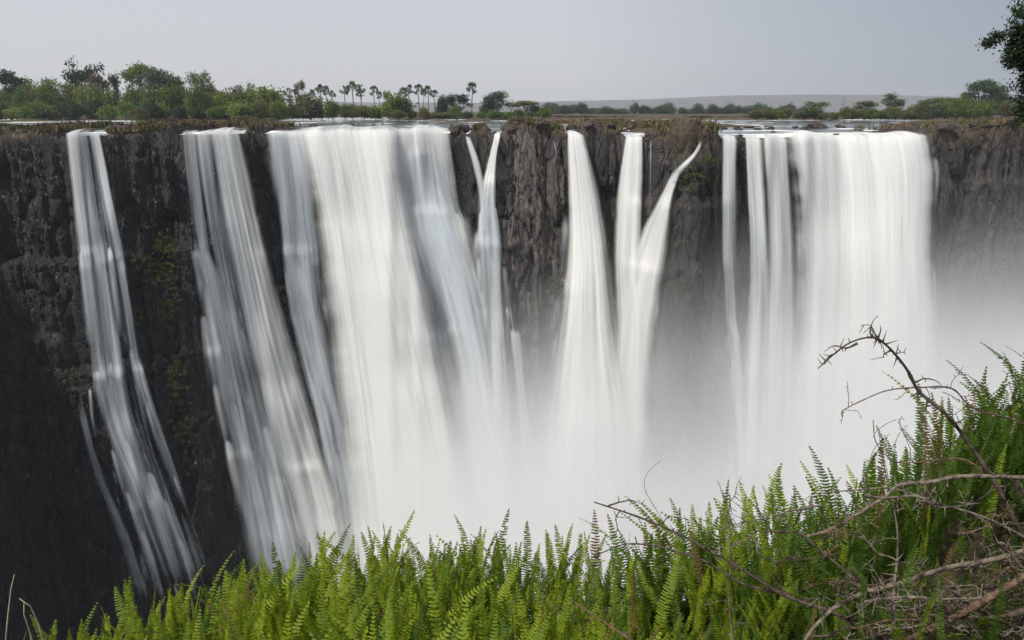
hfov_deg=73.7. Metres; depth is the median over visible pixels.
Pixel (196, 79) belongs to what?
tree
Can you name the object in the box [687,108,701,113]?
bush
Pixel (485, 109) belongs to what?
bush
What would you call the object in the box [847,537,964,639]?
fern
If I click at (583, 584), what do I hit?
fern
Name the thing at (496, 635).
fern
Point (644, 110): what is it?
bush
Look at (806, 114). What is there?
bush
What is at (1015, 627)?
thorny branch
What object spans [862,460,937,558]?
fern
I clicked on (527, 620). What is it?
fern
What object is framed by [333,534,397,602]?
fern
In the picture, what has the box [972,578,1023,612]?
thorny branch
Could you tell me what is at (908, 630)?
thorny branch
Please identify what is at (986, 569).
thorny branch
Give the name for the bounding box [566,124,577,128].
boulder
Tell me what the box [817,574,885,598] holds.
thorny branch
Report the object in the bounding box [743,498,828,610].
fern
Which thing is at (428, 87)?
palm tree
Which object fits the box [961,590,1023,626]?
thorny branch
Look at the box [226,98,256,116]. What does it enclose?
bush
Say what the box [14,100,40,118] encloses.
bush
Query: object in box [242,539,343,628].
fern
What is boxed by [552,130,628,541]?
waterfall
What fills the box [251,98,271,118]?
bush
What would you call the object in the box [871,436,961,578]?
fern
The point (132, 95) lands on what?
bush
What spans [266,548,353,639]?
fern
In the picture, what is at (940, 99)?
tree
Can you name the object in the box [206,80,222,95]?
tree
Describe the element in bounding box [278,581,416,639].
fern
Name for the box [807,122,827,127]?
boulder
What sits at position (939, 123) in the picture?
boulder
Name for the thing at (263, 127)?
boulder
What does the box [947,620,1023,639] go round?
thorny branch
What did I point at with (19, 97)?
bush
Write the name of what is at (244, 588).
fern
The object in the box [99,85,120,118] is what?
bush
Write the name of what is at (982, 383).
fern
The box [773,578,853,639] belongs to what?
fern
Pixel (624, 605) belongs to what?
fern
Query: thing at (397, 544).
fern
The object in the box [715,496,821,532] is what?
thorny branch
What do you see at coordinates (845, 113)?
bush
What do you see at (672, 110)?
bush
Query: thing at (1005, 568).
thorny branch
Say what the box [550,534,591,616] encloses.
fern
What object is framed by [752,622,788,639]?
fern
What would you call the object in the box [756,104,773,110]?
bush
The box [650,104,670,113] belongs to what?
bush
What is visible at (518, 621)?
fern
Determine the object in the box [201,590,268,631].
fern
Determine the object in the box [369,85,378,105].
palm tree
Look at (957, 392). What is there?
thorny branch
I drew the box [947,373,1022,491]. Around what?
fern
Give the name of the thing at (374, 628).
fern
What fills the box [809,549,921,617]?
fern
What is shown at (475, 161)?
waterfall
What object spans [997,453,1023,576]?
fern
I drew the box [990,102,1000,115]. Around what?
bush
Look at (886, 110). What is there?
bush
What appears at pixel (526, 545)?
fern
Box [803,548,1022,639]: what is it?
thorny branch
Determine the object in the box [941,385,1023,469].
fern
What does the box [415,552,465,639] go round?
fern
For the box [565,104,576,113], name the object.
bush
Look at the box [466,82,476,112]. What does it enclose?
palm tree
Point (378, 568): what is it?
fern
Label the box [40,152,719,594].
cliff plants
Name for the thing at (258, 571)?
fern
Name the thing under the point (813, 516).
fern
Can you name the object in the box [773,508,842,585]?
fern
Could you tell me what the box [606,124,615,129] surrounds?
boulder
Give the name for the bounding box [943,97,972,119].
bush
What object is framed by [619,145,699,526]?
waterfall
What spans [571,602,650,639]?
fern
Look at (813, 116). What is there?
bush
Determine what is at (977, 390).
fern
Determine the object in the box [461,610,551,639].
fern
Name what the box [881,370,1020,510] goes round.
fern
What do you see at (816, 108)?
tree
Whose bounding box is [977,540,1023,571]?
thorny branch
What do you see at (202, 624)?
fern
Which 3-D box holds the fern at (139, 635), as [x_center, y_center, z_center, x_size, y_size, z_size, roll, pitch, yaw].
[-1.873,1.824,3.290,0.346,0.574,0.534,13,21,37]
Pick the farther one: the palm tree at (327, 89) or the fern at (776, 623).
the palm tree at (327, 89)
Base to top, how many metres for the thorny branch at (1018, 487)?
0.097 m
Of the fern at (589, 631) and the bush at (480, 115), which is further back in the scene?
the bush at (480, 115)
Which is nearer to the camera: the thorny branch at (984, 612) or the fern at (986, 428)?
the thorny branch at (984, 612)
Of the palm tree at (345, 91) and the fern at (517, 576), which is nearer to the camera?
the fern at (517, 576)
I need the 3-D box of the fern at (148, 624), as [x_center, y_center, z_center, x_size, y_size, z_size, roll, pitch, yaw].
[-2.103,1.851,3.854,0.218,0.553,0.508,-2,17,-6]
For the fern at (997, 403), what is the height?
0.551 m
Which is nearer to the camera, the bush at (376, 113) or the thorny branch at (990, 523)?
the thorny branch at (990, 523)
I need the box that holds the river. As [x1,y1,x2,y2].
[0,117,925,137]
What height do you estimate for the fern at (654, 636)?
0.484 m
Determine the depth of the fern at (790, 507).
3.62 m
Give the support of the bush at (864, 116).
on the river bank
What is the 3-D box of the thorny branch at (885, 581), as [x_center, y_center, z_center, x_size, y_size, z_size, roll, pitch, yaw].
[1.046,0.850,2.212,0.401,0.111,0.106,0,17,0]
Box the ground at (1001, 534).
[255,467,1023,639]
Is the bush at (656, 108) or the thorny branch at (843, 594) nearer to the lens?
the thorny branch at (843, 594)
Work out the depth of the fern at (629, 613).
2.98 m
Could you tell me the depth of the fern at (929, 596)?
2.07 m
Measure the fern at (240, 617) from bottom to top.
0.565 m
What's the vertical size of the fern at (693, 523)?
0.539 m
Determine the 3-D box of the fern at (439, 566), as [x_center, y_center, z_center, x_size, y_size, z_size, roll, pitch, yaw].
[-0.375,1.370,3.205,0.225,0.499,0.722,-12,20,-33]
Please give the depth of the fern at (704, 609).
3.04 m
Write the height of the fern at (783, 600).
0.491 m
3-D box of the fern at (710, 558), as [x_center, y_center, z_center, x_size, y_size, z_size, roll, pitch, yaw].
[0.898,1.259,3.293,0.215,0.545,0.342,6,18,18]
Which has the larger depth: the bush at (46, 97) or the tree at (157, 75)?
the tree at (157, 75)
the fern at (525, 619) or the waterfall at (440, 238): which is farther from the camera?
the waterfall at (440, 238)
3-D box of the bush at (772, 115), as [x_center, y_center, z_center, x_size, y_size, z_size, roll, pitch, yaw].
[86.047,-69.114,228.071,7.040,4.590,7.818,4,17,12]
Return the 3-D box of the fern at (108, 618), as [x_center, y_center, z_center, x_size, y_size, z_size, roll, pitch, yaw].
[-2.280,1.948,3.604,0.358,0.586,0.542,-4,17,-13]
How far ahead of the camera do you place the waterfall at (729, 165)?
88.16 m
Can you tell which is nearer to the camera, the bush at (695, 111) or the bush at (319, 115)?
the bush at (319, 115)
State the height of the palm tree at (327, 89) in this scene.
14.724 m
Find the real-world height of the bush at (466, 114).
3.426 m
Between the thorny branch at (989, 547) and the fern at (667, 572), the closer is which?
the thorny branch at (989, 547)
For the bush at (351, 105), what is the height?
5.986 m
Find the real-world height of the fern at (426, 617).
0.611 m
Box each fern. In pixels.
[24,620,57,638]
[30,615,83,639]
[50,602,145,639]
[77,577,136,639]
[95,618,193,639]
[97,607,201,639]
[97,619,130,639]
[101,580,200,639]
[101,597,165,639]
[101,616,110,639]
[130,561,242,639]
[131,586,238,639]
[136,618,157,639]
[140,607,201,639]
[157,589,197,637]
[165,583,204,639]
[166,624,206,639]
[169,561,257,637]
[169,612,258,639]
[174,564,255,635]
[186,550,260,638]
[192,547,290,639]
[198,560,302,639]
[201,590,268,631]
[211,562,280,600]
[215,601,317,639]
[217,592,277,639]
[218,559,254,639]
[221,572,259,639]
[224,592,274,639]
[226,565,307,619]
[227,602,309,639]
[234,606,274,639]
[236,596,245,639]
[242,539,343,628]
[242,555,352,634]
[245,557,327,639]
[251,524,350,607]
[259,532,334,602]
[259,566,297,630]
[265,569,328,639]
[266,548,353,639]
[268,609,292,639]
[272,557,356,639]
[275,614,308,639]
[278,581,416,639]
[282,611,329,639]
[285,599,372,639]
[300,541,415,637]
[308,608,386,639]
[309,524,410,610]
[309,624,367,639]
[314,558,473,637]
[315,549,385,637]
[316,530,364,624]
[318,591,371,638]
[319,543,360,637]
[323,558,363,639]
[332,539,398,606]
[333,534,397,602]
[333,617,462,639]
[337,555,384,639]
[339,510,418,595]
[339,579,445,639]
[341,556,418,639]
[352,572,418,638]
[353,556,413,639]
[356,564,402,637]
[358,528,418,602]
[361,583,423,639]
[367,561,412,639]
[368,612,382,639]
[370,536,441,614]
[371,531,441,615]
[381,540,458,616]
[383,579,497,639]
[384,598,472,639]
[387,561,452,637]
[399,526,502,606]
[400,543,465,582]
[404,555,496,639]
[411,593,516,639]
[413,554,515,615]
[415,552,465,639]
[415,591,458,639]
[418,558,490,639]
[421,559,541,639]
[422,532,506,620]
[426,557,488,639]
[429,507,509,624]
[431,559,523,639]
[432,541,510,633]
[435,534,505,634]
[436,540,491,607]
[437,583,488,639]
[444,556,510,639]
[446,544,510,635]
[447,580,508,639]
[448,582,538,634]
[454,515,521,623]
[454,549,555,634]
[455,582,531,639]
[459,585,551,639]
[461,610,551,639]
[471,521,604,622]
[478,542,565,625]
[483,594,556,639]
[487,587,518,639]
[488,593,551,636]
[492,536,525,621]
[493,547,577,638]
[493,631,505,639]
[498,580,573,639]
[504,523,612,622]
[504,574,560,639]
[510,625,627,639]
[525,533,630,630]
[527,583,578,639]
[527,584,608,639]
[527,608,541,639]
[528,536,583,626]
[540,596,614,639]
[548,571,594,639]
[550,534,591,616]
[551,586,622,639]
[558,561,626,620]
[561,575,605,638]
[563,580,602,638]
[566,562,618,638]
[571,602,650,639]
[572,534,646,626]
[572,620,644,639]
[575,509,617,629]
[576,519,698,633]
[578,517,711,613]
[583,585,637,639]
[588,523,682,615]
[590,565,636,632]
[593,555,622,634]
[595,614,609,639]
[597,617,613,639]
[600,585,645,625]
[603,538,727,639]
[607,514,747,634]
[609,556,701,639]
[609,600,632,639]
[615,568,669,636]
[620,494,767,619]
[625,553,660,639]
[630,532,691,639]
[632,548,700,639]
[637,622,665,639]
[645,502,739,601]
[650,626,668,639]
[661,512,763,609]
[666,598,725,639]
[668,622,759,639]
[669,518,735,620]
[670,480,769,607]
[670,604,680,639]
[673,519,762,637]
[675,504,697,598]
[676,599,744,639]
[679,526,723,632]
[692,487,835,582]
[698,522,756,628]
[699,599,730,639]
[703,617,775,639]
[705,544,787,623]
[709,547,772,639]
[710,523,755,588]
[713,498,842,636]
[716,495,820,576]
[719,485,774,587]
[723,531,822,639]
[726,582,794,639]
[729,603,773,639]
[731,485,799,550]
[733,463,844,584]
[733,500,843,634]
[738,539,828,621]
[741,586,798,639]
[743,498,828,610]
[749,479,856,567]
[752,604,771,639]
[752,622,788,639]
[761,521,869,634]
[767,565,849,639]
[768,474,855,568]
[770,488,806,634]
[773,496,871,637]
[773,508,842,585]
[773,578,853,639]
[774,473,830,588]
[776,502,814,586]
[782,534,870,619]
[785,570,882,639]
[789,476,873,600]
[794,494,880,593]
[800,461,874,555]
[802,553,903,639]
[809,446,863,556]
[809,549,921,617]
[810,570,876,639]
[819,474,886,555]
[827,455,888,585]
[828,479,919,580]
[833,499,898,620]
[841,472,922,575]
[841,525,934,606]
[846,448,907,546]
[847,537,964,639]
[852,445,881,609]
[857,579,941,639]
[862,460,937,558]
[865,435,951,540]
[865,498,909,562]
[868,486,928,549]
[869,452,970,568]
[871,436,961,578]
[876,399,976,521]
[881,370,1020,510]
[882,444,938,553]
[882,454,939,512]
[888,449,1021,580]
[890,544,1005,639]
[902,406,1023,513]
[909,543,963,621]
[910,382,1014,514]
[910,447,994,530]
[915,399,1020,552]
[922,555,1021,639]
[937,401,1023,541]
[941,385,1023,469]
[942,415,1007,482]
[942,575,1008,639]
[943,566,1014,630]
[945,386,1006,467]
[947,351,1023,469]
[947,366,1019,493]
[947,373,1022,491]
[953,587,1020,639]
[955,382,1023,488]
[955,524,1022,604]
[965,403,1023,516]
[965,554,1023,639]
[970,572,1022,639]
[975,368,1023,442]
[979,341,1023,391]
[996,352,1023,385]
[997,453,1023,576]
[1001,548,1023,617]
[1003,371,1023,397]
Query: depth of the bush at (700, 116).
322.46 m
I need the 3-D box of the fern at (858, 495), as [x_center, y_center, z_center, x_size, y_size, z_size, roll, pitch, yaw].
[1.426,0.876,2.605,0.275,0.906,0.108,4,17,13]
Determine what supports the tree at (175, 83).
on the river bank
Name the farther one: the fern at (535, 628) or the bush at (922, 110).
the bush at (922, 110)
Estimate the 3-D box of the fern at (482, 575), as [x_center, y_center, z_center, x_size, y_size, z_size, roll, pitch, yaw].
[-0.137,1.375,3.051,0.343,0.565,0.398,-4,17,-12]
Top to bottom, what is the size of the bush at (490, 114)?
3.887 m
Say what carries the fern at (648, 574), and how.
on the ground at (1001, 534)
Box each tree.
[0,69,28,119]
[0,75,38,118]
[33,77,77,118]
[60,55,104,93]
[84,73,111,92]
[107,70,120,117]
[117,60,152,91]
[133,66,186,95]
[163,76,184,93]
[185,69,215,97]
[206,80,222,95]
[234,82,251,93]
[283,87,297,119]
[293,80,305,118]
[314,84,325,99]
[323,85,329,98]
[329,90,335,102]
[339,86,348,116]
[346,81,356,103]
[355,84,365,106]
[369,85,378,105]
[381,90,390,117]
[399,87,407,100]
[405,84,413,101]
[413,84,422,109]
[424,85,431,111]
[431,90,437,112]
[442,92,473,118]
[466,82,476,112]
[482,90,513,111]
[510,100,540,111]
[799,101,831,119]
[850,99,878,119]
[880,92,905,119]
[912,98,932,106]
[928,97,962,103]
[957,91,974,101]
[957,95,986,107]
[964,78,1013,104]
[975,0,1023,125]
[983,91,1009,103]
[989,94,1023,105]
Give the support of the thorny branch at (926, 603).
on the thorny branch at (908, 630)
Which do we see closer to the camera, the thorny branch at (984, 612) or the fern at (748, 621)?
the thorny branch at (984, 612)
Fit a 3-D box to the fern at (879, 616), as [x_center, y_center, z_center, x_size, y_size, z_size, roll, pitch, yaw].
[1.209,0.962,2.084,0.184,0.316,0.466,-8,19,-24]
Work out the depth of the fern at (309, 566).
3.48 m
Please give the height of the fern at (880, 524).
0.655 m
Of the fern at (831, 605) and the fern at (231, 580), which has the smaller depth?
the fern at (831, 605)
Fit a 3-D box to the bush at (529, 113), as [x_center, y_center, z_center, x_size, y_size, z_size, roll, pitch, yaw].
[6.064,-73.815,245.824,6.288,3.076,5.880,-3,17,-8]
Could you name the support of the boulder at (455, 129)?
on the cliff
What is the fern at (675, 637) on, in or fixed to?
on the ground at (1001, 534)
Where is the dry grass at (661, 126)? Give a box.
[0,116,1023,133]
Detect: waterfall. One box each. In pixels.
[68,129,189,592]
[185,127,345,588]
[269,130,364,573]
[301,125,462,590]
[389,125,507,537]
[466,138,482,205]
[477,133,528,456]
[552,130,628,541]
[616,135,643,459]
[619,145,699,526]
[722,133,741,466]
[746,134,792,474]
[791,130,936,530]
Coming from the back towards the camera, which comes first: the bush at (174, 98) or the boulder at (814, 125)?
the bush at (174, 98)
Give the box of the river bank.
[0,112,972,136]
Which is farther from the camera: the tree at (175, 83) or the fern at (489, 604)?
the tree at (175, 83)
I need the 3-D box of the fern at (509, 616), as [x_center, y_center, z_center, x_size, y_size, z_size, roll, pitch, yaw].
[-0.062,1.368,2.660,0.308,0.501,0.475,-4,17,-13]
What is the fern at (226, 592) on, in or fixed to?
on the ground at (1001, 534)
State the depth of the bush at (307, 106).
244.47 m
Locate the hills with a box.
[119,94,1018,111]
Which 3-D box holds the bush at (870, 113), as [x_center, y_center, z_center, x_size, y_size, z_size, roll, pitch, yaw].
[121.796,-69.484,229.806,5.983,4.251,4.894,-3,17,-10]
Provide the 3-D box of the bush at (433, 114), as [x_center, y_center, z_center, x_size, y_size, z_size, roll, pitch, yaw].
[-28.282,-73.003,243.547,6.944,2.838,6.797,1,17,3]
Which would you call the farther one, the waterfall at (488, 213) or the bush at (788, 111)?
the bush at (788, 111)
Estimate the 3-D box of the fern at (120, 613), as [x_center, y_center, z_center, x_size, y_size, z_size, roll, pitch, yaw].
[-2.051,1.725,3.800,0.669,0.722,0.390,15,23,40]
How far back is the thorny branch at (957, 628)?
1.77 m
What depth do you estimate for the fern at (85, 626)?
3.96 m
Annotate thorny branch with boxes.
[552,600,639,639]
[590,495,887,639]
[644,461,664,523]
[703,477,749,639]
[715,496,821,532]
[726,537,771,559]
[755,520,1023,623]
[768,545,836,571]
[776,575,898,594]
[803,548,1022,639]
[803,603,893,639]
[804,471,1023,541]
[810,512,867,547]
[817,316,1023,541]
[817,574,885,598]
[831,579,898,606]
[839,610,906,622]
[841,367,1023,424]
[841,605,932,638]
[842,618,926,639]
[845,589,922,624]
[851,529,935,595]
[861,499,903,634]
[862,481,978,517]
[864,582,989,616]
[866,416,1001,484]
[870,570,1023,639]
[883,599,973,617]
[898,570,987,623]
[899,557,987,592]
[900,620,935,639]
[901,580,970,633]
[905,615,970,639]
[909,596,980,638]
[911,572,1004,638]
[916,576,1016,605]
[933,584,1003,634]
[943,586,1018,624]
[946,579,1022,591]
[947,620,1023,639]
[953,615,1008,639]
[956,558,1022,581]
[958,500,1018,534]
[959,519,1023,569]
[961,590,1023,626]
[963,565,1023,606]
[970,545,1023,590]
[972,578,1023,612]
[975,515,1023,534]
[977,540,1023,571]
[978,568,1023,608]
[988,586,1023,607]
[993,474,1023,505]
[996,539,1023,571]
[996,594,1023,628]
[998,604,1023,639]
[1002,626,1023,639]
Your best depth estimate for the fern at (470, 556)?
3.56 m
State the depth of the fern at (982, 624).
1.71 m
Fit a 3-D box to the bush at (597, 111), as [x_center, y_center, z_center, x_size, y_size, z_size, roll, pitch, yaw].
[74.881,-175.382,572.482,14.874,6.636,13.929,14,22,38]
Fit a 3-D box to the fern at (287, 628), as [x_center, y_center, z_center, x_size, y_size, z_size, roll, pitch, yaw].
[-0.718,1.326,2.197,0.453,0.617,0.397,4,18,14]
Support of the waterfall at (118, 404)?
on the cliff
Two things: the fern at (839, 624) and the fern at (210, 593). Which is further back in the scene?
the fern at (210, 593)
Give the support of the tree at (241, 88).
on the river bank
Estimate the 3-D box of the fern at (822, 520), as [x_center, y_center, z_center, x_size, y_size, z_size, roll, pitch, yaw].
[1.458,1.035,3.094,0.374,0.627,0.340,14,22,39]
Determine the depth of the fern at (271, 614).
2.98 m
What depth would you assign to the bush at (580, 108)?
563.81 m
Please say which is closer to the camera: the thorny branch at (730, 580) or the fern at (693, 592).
the thorny branch at (730, 580)
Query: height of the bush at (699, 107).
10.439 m
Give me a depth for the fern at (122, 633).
3.70 m
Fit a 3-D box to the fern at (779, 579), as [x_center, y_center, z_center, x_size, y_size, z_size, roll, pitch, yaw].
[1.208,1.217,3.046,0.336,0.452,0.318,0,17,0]
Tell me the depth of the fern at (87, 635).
3.88 m
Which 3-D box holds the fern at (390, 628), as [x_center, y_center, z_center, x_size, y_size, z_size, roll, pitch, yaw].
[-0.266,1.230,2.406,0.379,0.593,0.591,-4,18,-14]
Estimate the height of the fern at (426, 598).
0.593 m
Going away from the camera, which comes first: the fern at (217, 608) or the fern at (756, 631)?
the fern at (756, 631)
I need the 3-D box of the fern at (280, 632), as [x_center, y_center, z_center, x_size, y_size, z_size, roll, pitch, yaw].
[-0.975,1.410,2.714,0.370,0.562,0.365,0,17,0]
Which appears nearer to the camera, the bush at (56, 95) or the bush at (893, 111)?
the bush at (893, 111)
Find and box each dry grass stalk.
[5,574,14,639]
[19,598,43,639]
[23,606,32,639]
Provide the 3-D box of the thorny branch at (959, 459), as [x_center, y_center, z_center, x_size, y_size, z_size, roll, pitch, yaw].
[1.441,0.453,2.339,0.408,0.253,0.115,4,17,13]
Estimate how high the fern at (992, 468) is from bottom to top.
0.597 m
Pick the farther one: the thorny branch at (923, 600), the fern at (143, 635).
the fern at (143, 635)
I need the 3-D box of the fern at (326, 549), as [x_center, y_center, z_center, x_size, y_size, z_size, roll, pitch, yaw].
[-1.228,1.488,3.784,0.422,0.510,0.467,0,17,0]
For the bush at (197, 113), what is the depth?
224.89 m
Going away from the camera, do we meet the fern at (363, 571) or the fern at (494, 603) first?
the fern at (494, 603)
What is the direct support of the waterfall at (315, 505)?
on the cliff
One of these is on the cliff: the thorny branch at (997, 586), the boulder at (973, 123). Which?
the boulder at (973, 123)
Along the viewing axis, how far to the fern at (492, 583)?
3.48 m
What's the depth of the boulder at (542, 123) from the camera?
96.24 m
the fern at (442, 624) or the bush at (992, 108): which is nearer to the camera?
the fern at (442, 624)
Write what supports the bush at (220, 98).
on the river bank
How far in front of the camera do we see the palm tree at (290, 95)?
248.76 m
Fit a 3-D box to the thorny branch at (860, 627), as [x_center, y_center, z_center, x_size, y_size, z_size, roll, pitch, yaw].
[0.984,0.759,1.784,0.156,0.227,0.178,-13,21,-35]
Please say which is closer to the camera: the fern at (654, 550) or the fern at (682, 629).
the fern at (682, 629)
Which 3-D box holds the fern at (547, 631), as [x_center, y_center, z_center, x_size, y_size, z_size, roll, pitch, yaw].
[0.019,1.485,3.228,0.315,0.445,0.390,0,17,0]
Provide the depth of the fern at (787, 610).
2.65 m
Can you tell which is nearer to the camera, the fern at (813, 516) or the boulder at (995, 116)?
the fern at (813, 516)
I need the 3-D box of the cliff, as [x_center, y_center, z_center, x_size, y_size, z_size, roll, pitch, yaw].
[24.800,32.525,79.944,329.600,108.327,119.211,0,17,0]
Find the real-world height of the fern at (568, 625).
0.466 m
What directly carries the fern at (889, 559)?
on the ground at (1001, 534)
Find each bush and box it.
[0,89,13,119]
[0,100,11,118]
[1,106,25,119]
[9,84,32,118]
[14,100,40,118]
[18,82,38,118]
[19,100,57,118]
[32,80,58,118]
[39,104,65,118]
[48,100,78,118]
[50,90,66,118]
[60,83,79,115]
[67,101,91,119]
[68,80,89,117]
[80,84,107,119]
[83,97,115,119]
[93,104,119,119]
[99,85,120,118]
[114,100,134,120]
[117,79,142,119]
[125,106,151,119]
[137,82,173,111]
[141,101,166,118]
[153,101,170,118]
[160,79,187,117]
[166,103,189,118]
[177,82,189,117]
[181,79,212,119]
[188,105,210,119]
[202,105,228,119]
[203,91,215,118]
[208,88,234,118]
[217,102,233,118]
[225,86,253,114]
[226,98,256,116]
[242,80,257,117]
[246,84,289,117]
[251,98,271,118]
[266,98,289,119]
[286,104,302,119]
[289,92,325,119]
[312,109,326,118]
[321,98,342,119]
[339,103,352,119]
[342,103,361,118]
[350,104,372,118]
[366,104,383,119]
[378,90,418,119]
[379,103,397,119]
[390,109,408,119]
[406,110,416,118]
[416,106,431,118]
[429,111,439,119]
[434,94,449,113]
[436,112,455,118]
[447,105,462,119]
[458,110,473,118]
[476,97,494,113]
[476,111,488,118]
[485,109,500,119]
[493,111,507,119]
[501,111,519,118]
[512,108,526,116]
[525,111,536,116]
[528,105,540,115]
[536,105,554,117]
[540,102,552,113]
[546,103,560,113]
[558,104,570,113]
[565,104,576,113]
[572,102,589,113]
[583,107,596,113]
[593,107,606,113]
[600,106,614,113]
[610,108,620,113]
[618,108,629,113]
[628,102,639,113]
[636,104,651,113]
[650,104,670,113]
[659,102,676,113]
[676,107,691,113]
[682,115,714,116]
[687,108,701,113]
[693,103,706,113]
[704,103,718,113]
[713,106,727,113]
[722,102,738,113]
[723,107,734,113]
[734,105,743,113]
[740,105,756,113]
[746,110,768,119]
[749,102,763,109]
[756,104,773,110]
[763,106,779,119]
[774,109,786,119]
[779,107,794,119]
[784,103,796,113]
[792,110,805,118]
[802,110,811,119]
[807,111,821,118]
[816,112,829,119]
[829,112,840,118]
[839,106,853,119]
[849,108,864,119]
[857,108,874,119]
[864,108,878,118]
[871,109,891,119]
[880,106,898,119]
[887,106,904,119]
[896,110,918,119]
[905,104,916,118]
[914,100,936,120]
[926,104,946,119]
[935,99,953,118]
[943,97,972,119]
[963,103,975,118]
[971,99,996,117]
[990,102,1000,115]
[993,97,1017,115]
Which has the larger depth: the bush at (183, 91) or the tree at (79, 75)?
the tree at (79, 75)
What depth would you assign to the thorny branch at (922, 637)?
2.14 m
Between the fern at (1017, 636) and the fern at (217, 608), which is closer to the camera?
the fern at (1017, 636)
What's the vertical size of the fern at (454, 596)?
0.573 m
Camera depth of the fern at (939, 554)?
2.70 m
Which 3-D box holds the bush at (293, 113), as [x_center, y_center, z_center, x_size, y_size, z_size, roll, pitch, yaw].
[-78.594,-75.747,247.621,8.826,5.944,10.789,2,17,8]
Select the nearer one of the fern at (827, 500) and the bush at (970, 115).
the fern at (827, 500)
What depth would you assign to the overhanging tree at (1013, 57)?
5.70 m
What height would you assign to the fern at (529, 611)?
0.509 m
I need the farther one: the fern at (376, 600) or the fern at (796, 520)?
the fern at (796, 520)
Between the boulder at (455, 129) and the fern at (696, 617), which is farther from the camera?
the boulder at (455, 129)
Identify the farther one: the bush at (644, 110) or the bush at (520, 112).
the bush at (644, 110)
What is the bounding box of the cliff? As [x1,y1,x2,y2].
[0,118,1023,639]
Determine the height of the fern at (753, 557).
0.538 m
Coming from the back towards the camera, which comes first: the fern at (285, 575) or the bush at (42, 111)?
the bush at (42, 111)
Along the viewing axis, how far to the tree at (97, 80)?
265.20 m
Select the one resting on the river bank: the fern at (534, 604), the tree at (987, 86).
the tree at (987, 86)
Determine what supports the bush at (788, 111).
on the river bank
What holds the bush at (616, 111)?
on the river bank
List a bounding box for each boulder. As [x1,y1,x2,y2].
[13,129,27,133]
[105,125,130,133]
[247,121,265,130]
[448,126,468,131]
[450,125,460,134]
[506,125,516,131]
[534,120,549,126]
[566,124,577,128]
[583,121,594,128]
[594,122,608,128]
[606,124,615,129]
[644,128,655,136]
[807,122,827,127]
[934,122,949,126]
[938,124,958,131]
[968,120,987,126]
[989,115,1004,119]
[1006,117,1018,124]
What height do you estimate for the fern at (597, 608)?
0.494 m
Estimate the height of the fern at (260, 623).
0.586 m
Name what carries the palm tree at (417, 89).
on the river bank
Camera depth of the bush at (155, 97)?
232.36 m
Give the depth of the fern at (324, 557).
3.42 m
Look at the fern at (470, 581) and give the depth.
3.09 m
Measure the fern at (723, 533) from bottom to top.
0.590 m
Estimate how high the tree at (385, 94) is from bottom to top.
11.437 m
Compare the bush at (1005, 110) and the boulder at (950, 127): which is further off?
the bush at (1005, 110)
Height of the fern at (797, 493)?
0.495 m
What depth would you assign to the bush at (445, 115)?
243.09 m
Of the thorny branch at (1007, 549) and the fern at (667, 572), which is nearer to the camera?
the thorny branch at (1007, 549)
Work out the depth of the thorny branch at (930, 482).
2.06 m
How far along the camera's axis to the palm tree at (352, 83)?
304.00 m
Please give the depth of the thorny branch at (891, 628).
1.75 m
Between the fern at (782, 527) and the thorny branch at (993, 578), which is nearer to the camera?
the thorny branch at (993, 578)
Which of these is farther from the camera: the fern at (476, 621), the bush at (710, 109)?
the bush at (710, 109)
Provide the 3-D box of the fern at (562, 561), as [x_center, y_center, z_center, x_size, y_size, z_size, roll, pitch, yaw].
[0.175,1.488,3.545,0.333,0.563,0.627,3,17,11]
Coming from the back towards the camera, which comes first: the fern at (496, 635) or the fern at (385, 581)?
the fern at (385, 581)
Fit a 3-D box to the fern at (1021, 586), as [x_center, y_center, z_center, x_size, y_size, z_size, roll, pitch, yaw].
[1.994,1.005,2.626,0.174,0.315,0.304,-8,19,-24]
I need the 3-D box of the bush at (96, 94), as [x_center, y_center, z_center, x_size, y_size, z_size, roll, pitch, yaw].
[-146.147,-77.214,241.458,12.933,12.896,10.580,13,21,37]
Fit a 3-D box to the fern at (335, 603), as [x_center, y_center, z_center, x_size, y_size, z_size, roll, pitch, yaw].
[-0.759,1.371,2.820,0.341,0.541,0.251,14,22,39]
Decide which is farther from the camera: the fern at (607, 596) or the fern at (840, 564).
the fern at (607, 596)
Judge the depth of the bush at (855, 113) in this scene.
230.80 m
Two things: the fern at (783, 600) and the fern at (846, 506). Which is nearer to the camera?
the fern at (783, 600)
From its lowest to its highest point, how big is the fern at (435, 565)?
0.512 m
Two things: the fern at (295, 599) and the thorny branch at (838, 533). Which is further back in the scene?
the fern at (295, 599)
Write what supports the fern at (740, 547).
on the ground at (1001, 534)
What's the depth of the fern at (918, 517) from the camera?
3.15 m
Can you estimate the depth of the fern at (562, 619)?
2.73 m
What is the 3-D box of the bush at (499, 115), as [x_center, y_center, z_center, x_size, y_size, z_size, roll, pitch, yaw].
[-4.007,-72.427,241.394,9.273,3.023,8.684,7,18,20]
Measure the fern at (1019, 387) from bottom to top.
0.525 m
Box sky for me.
[0,0,1023,102]
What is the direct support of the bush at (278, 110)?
on the river bank
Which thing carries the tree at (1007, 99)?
on the river bank
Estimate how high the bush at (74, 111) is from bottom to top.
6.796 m
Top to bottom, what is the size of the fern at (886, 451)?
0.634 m
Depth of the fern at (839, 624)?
2.25 m
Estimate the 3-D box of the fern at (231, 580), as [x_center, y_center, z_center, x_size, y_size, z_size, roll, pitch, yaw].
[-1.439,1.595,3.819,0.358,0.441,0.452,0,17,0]
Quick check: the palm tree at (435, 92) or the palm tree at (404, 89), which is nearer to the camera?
the palm tree at (404, 89)

